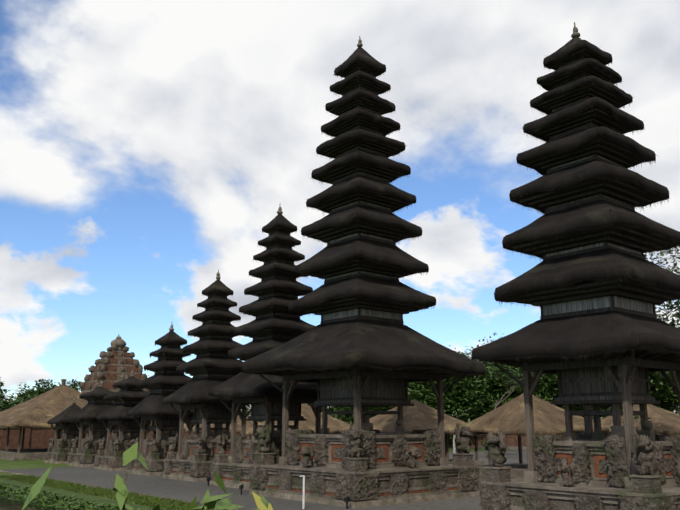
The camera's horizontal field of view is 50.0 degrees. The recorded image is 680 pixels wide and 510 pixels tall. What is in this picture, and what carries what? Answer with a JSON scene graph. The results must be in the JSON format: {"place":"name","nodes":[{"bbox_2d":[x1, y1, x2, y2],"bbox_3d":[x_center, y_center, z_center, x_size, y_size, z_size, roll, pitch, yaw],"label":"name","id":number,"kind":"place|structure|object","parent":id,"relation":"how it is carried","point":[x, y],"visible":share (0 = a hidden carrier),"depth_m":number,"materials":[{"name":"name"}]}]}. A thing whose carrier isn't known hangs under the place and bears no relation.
{"place":"outdoors","nodes":[
{"label":"outdoors","id":0,"kind":"place"},
{"bbox_2d":[0,496,56,509],"bbox_3d":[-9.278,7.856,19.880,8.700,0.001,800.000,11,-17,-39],"label":"hedge","id":1,"kind":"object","parent":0,"point":[8,504],"depth_m":28.93,"materials":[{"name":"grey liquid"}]},
{"bbox_2d":[0,459,223,509],"bbox_3d":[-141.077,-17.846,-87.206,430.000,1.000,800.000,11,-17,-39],"label":"lawn grass","id":2,"kind":"structure","parent":0,"point":[10,464],"depth_m":47.14,"materials":[{"name":"green plant"}]},
{"bbox_2d":[0,470,236,509],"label":"path edging stones","id":3,"kind":"object","parent":2,"relation":"on","point":[94,486],"visible":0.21,"depth_m":32.18,"materials":[{"name":"grey stone"}]},
{"bbox_2d":[0,474,241,509],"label":"grass tufts","id":4,"kind":"object","parent":2,"relation":"on","point":[56,484],"visible":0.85,"depth_m":28.85,"materials":[{"name":"green plant"}]},
{"bbox_2d":[0,448,508,509],"bbox_3d":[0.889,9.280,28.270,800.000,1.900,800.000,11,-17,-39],"label":"ground","id":5,"kind":"structure","parent":0,"point":[97,500],"depth_m":28.94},
{"bbox_2d":[0,398,22,411],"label":"tree","id":6,"kind":"object","parent":5,"relation":"on","point":[8,404],"depth_m":71.78,"materials":[{"name":"green plant"}]},
{"bbox_2d":[0,376,22,407],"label":"tree","id":7,"kind":"object","parent":5,"relation":"on","point":[2,396],"visible":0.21,"depth_m":81.35,"materials":[{"name":"green plant"}]},
{"bbox_2d":[0,427,62,448],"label":"enclosure wall","id":8,"kind":"structure","parent":5,"relation":"on","point":[34,438],"depth_m":67.01,"materials":[{"name":"brick"}]},
{"bbox_2d":[9,379,65,401],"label":"tree","id":9,"kind":"object","parent":5,"relation":"on","point":[29,394],"visible":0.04,"depth_m":85.89,"materials":[{"name":"green plant"}]},
{"bbox_2d":[44,396,87,463],"bbox_3d":[-19.232,12.496,52.222,2.906,4.708,2.891,11,-17,-39],"label":"pagoda","id":10,"kind":"object","parent":5,"relation":"on","point":[59,451],"visible":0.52,"depth_m":51.51,"materials":[{"name":"grey stone"}]},
{"bbox_2d":[0,482,142,509],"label":"hedge","id":11,"kind":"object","parent":5,"relation":"on","point":[46,502],"depth_m":28.87,"materials":[{"name":"plant"}]},
{"bbox_2d":[66,379,84,391],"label":"tree","id":12,"kind":"object","parent":5,"relation":"on","point":[73,385],"depth_m":96.14,"materials":[{"name":"green plant"}]},
{"bbox_2d":[0,379,151,460],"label":"bale","id":13,"kind":"object","parent":5,"relation":"on","point":[39,411],"visible":0.44,"depth_m":57.71,"materials":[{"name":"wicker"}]},
{"bbox_2d":[67,380,116,466],"bbox_3d":[-16.162,11.194,48.763,3.052,5.689,3.061,11,-17,-39],"label":"pagoda","id":14,"kind":"object","parent":5,"relation":"on","point":[84,454],"visible":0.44,"depth_m":48.08,"materials":[{"name":"grey stone"}]},
{"bbox_2d":[66,334,160,438],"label":"tower","id":15,"kind":"structure","parent":5,"relation":"on","point":[116,362],"depth_m":72.63,"materials":[{"name":"brick"}]},
{"bbox_2d":[94,368,151,470],"bbox_3d":[-13.060,10.132,45.212,3.238,6.162,3.240,11,-17,-39],"label":"pagoda","id":16,"kind":"object","parent":5,"relation":"on","point":[128,396],"visible":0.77,"depth_m":44.53,"materials":[{"name":"grey stone"}]},
{"bbox_2d":[22,442,244,509],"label":"plant","id":17,"kind":"object","parent":5,"relation":"on","point":[131,453],"visible":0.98,"depth_m":3.09,"materials":[{"name":"green plant"}]},
{"bbox_2d":[126,324,194,475],"bbox_3d":[-9.831,8.078,41.717,3.614,8.593,3.625,11,-17,-39],"label":"pagoda","id":18,"kind":"object","parent":5,"relation":"on","point":[166,379],"visible":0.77,"depth_m":40.90,"materials":[{"name":"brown wood"}]},
{"bbox_2d":[164,423,239,436],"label":"enclosure wall","id":19,"kind":"structure","parent":5,"relation":"on","point":[184,434],"depth_m":77.12,"materials":[{"name":"brick"}]},
{"bbox_2d":[163,270,250,481],"bbox_3d":[-6.572,6.088,38.159,4.126,10.870,4.124,11,-17,-39],"label":"pagoda","id":20,"kind":"object","parent":5,"relation":"on","point":[207,368],"visible":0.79,"depth_m":37.27,"materials":[{"name":"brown wood"}]},
{"bbox_2d":[184,415,260,434],"bbox_3d":[-9.427,14.391,59.274,6.846,4.189,6.817,11,-17,-39],"label":"bale","id":21,"kind":"object","parent":5,"relation":"on","point":[249,424],"visible":0.17,"depth_m":57.35,"materials":[{"name":"plant"}]},
{"bbox_2d":[214,492,272,509],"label":"shrub","id":22,"kind":"object","parent":5,"relation":"on","point":[262,503],"visible":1,"depth_m":2.51,"materials":[{"name":"green plant"}]},
{"bbox_2d":[246,405,250,415],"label":"tree","id":23,"kind":"object","parent":5,"relation":"on","point":[247,409],"visible":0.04,"depth_m":109.37,"materials":[{"name":"green plant"}]},
{"bbox_2d":[208,207,321,489],"bbox_3d":[-2.946,3.934,34.196,4.945,13.284,4.819,11,-17,-39],"label":"pagoda","id":24,"kind":"object","parent":5,"relation":"on","point":[278,289],"visible":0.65,"depth_m":33.22,"materials":[{"name":"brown wood"}]},
{"bbox_2d":[3,450,526,509],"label":"path gravel","id":25,"kind":"structure","parent":5,"relation":"on","point":[160,485],"depth_m":30.74,"materials":[{"name":"grey gravel"}]},
{"bbox_2d":[239,484,243,494],"bbox_3d":[-3.874,9.217,28.614,0.156,0.417,0.120,11,-17,-39],"label":"spotlight","id":26,"kind":"object","parent":25,"relation":"on","point":[241,486],"visible":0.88,"depth_m":28.59,"materials":[{"name":"black metal"}]},
{"bbox_2d":[300,475,304,508],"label":"standpipe","id":27,"kind":"object","parent":25,"relation":"on","point":[303,476],"visible":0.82,"depth_m":23.90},
{"bbox_2d":[344,496,349,508],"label":"spotlight","id":28,"kind":"object","parent":25,"relation":"on","point":[347,499],"visible":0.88,"depth_m":23.81,"materials":[{"name":"black metal"}]},
{"bbox_2d":[239,404,349,436],"bbox_3d":[-2.852,12.918,53.170,6.885,4.314,6.838,11,-17,-39],"label":"bale","id":29,"kind":"object","parent":5,"relation":"on","point":[335,425],"visible":0.19,"depth_m":52.00,"materials":[{"name":"plant"}]},
{"bbox_2d":[328,406,353,422],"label":"tree","id":30,"kind":"object","parent":5,"relation":"on","point":[331,409],"visible":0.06,"depth_m":98.88,"materials":[{"name":"green plant"}]},
{"bbox_2d":[330,407,390,424],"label":"tree","id":31,"kind":"object","parent":5,"relation":"on","point":[350,417],"visible":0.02,"depth_m":92.61,"materials":[{"name":"green plant"}]},
{"bbox_2d":[242,36,487,507],"bbox_3d":[0.897,-0.231,30.439,7.315,19.710,7.326,11,-17,-39],"label":"pagoda","id":32,"kind":"object","parent":5,"relation":"on","point":[361,348],"visible":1,"depth_m":28.44,"materials":[{"name":"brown wood"}]},
{"bbox_2d":[345,381,454,440],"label":"tree","id":33,"kind":"object","parent":5,"relation":"on","point":[415,392],"visible":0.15,"depth_m":83.64,"materials":[{"name":"green plant"}]},
{"bbox_2d":[339,399,487,465],"bbox_3d":[4.548,10.940,44.394,6.942,4.220,6.988,11,-17,-39],"label":"bale","id":34,"kind":"object","parent":5,"relation":"on","point":[418,415],"visible":0.33,"depth_m":42.97,"materials":[{"name":"wicker"}]},
{"bbox_2d":[447,408,470,452],"bbox_3d":[8.507,13.238,53.756,2.416,3.866,2.792,11,-17,-39],"label":"frangipani tree","id":35,"kind":"object","parent":5,"relation":"on","point":[454,436],"visible":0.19,"depth_m":53.49,"materials":[{"name":"green plant"}]},
{"bbox_2d":[408,345,517,445],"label":"tree","id":36,"kind":"object","parent":5,"relation":"on","point":[457,389],"visible":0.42,"depth_m":81.47,"materials":[{"name":"green plant"}]},
{"bbox_2d":[457,337,492,416],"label":"tree","id":37,"kind":"object","parent":5,"relation":"on","point":[471,357],"depth_m":92.11,"materials":[{"name":"green plant"}]},
{"bbox_2d":[484,362,532,457],"bbox_3d":[13.805,12.443,59.655,4.412,8.136,2.386,1,-13,-4],"label":"thin tree","id":38,"kind":"object","parent":5,"relation":"on","point":[503,374],"visible":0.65,"depth_m":59.84,"materials":[{"name":"green plant"}]},
{"bbox_2d":[443,333,579,442],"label":"tree","id":39,"kind":"object","parent":5,"relation":"on","point":[493,391],"visible":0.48,"depth_m":81.19,"materials":[{"name":"green plant"}]},
{"bbox_2d":[449,393,609,479],"bbox_3d":[9.774,9.324,37.732,6.193,4.371,6.158,11,-17,-39],"label":"bale","id":40,"kind":"object","parent":5,"relation":"on","point":[508,418],"visible":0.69,"depth_m":36.50,"materials":[{"name":"wicker"}]},
{"bbox_2d":[489,366,611,420],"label":"tree","id":41,"kind":"object","parent":5,"relation":"on","point":[546,395],"visible":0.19,"depth_m":78.29,"materials":[{"name":"green plant"}]},
{"bbox_2d":[448,434,662,449],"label":"enclosure wall","id":42,"kind":"structure","parent":5,"relation":"on","point":[511,442],"depth_m":77.93,"materials":[{"name":"brick"}]},
{"bbox_2d":[536,379,593,420],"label":"tree","id":43,"kind":"object","parent":5,"relation":"on","point":[554,398],"depth_m":79.94,"materials":[{"name":"green plant"}]},
{"bbox_2d":[471,22,679,509],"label":"pagoda","id":44,"kind":"object","parent":5,"relation":"on","point":[595,286],"visible":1,"depth_m":20.77,"materials":[{"name":"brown wood"}]},
{"bbox_2d":[520,373,665,421],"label":"tree","id":45,"kind":"object","parent":5,"relation":"on","point":[606,409],"depth_m":76.83,"materials":[{"name":"green plant"}]},
{"bbox_2d":[610,405,650,435],"bbox_3d":[16.903,10.480,42.880,2.053,4.370,2.846,1,-13,-3],"label":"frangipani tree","id":46,"kind":"object","parent":5,"relation":"on","point":[636,417],"visible":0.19,"depth_m":42.73,"materials":[{"name":"green plant"}]},
{"bbox_2d":[591,371,679,416],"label":"tree","id":47,"kind":"object","parent":5,"relation":"on","point":[656,387],"visible":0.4,"depth_m":73.03,"materials":[{"name":"green plant"}]},
{"bbox_2d":[601,404,679,434],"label":"bale","id":48,"kind":"object","parent":5,"relation":"on","point":[664,421],"visible":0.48,"depth_m":45.02,"materials":[{"name":"plant"}]},
{"bbox_2d":[644,247,679,391],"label":"tree","id":49,"kind":"object","parent":5,"relation":"on","point":[676,314],"visible":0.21,"depth_m":34.51,"materials":[{"name":"green plant"}]},
{"bbox_2d":[651,376,679,413],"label":"tree","id":50,"kind":"object","parent":5,"relation":"on","point":[674,404],"visible":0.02,"depth_m":74.25,"materials":[{"name":"green plant"}]},
{"bbox_2d":[0,0,679,418],"label":"sky","id":51,"kind":"structure","parent":0,"point":[148,148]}
]}

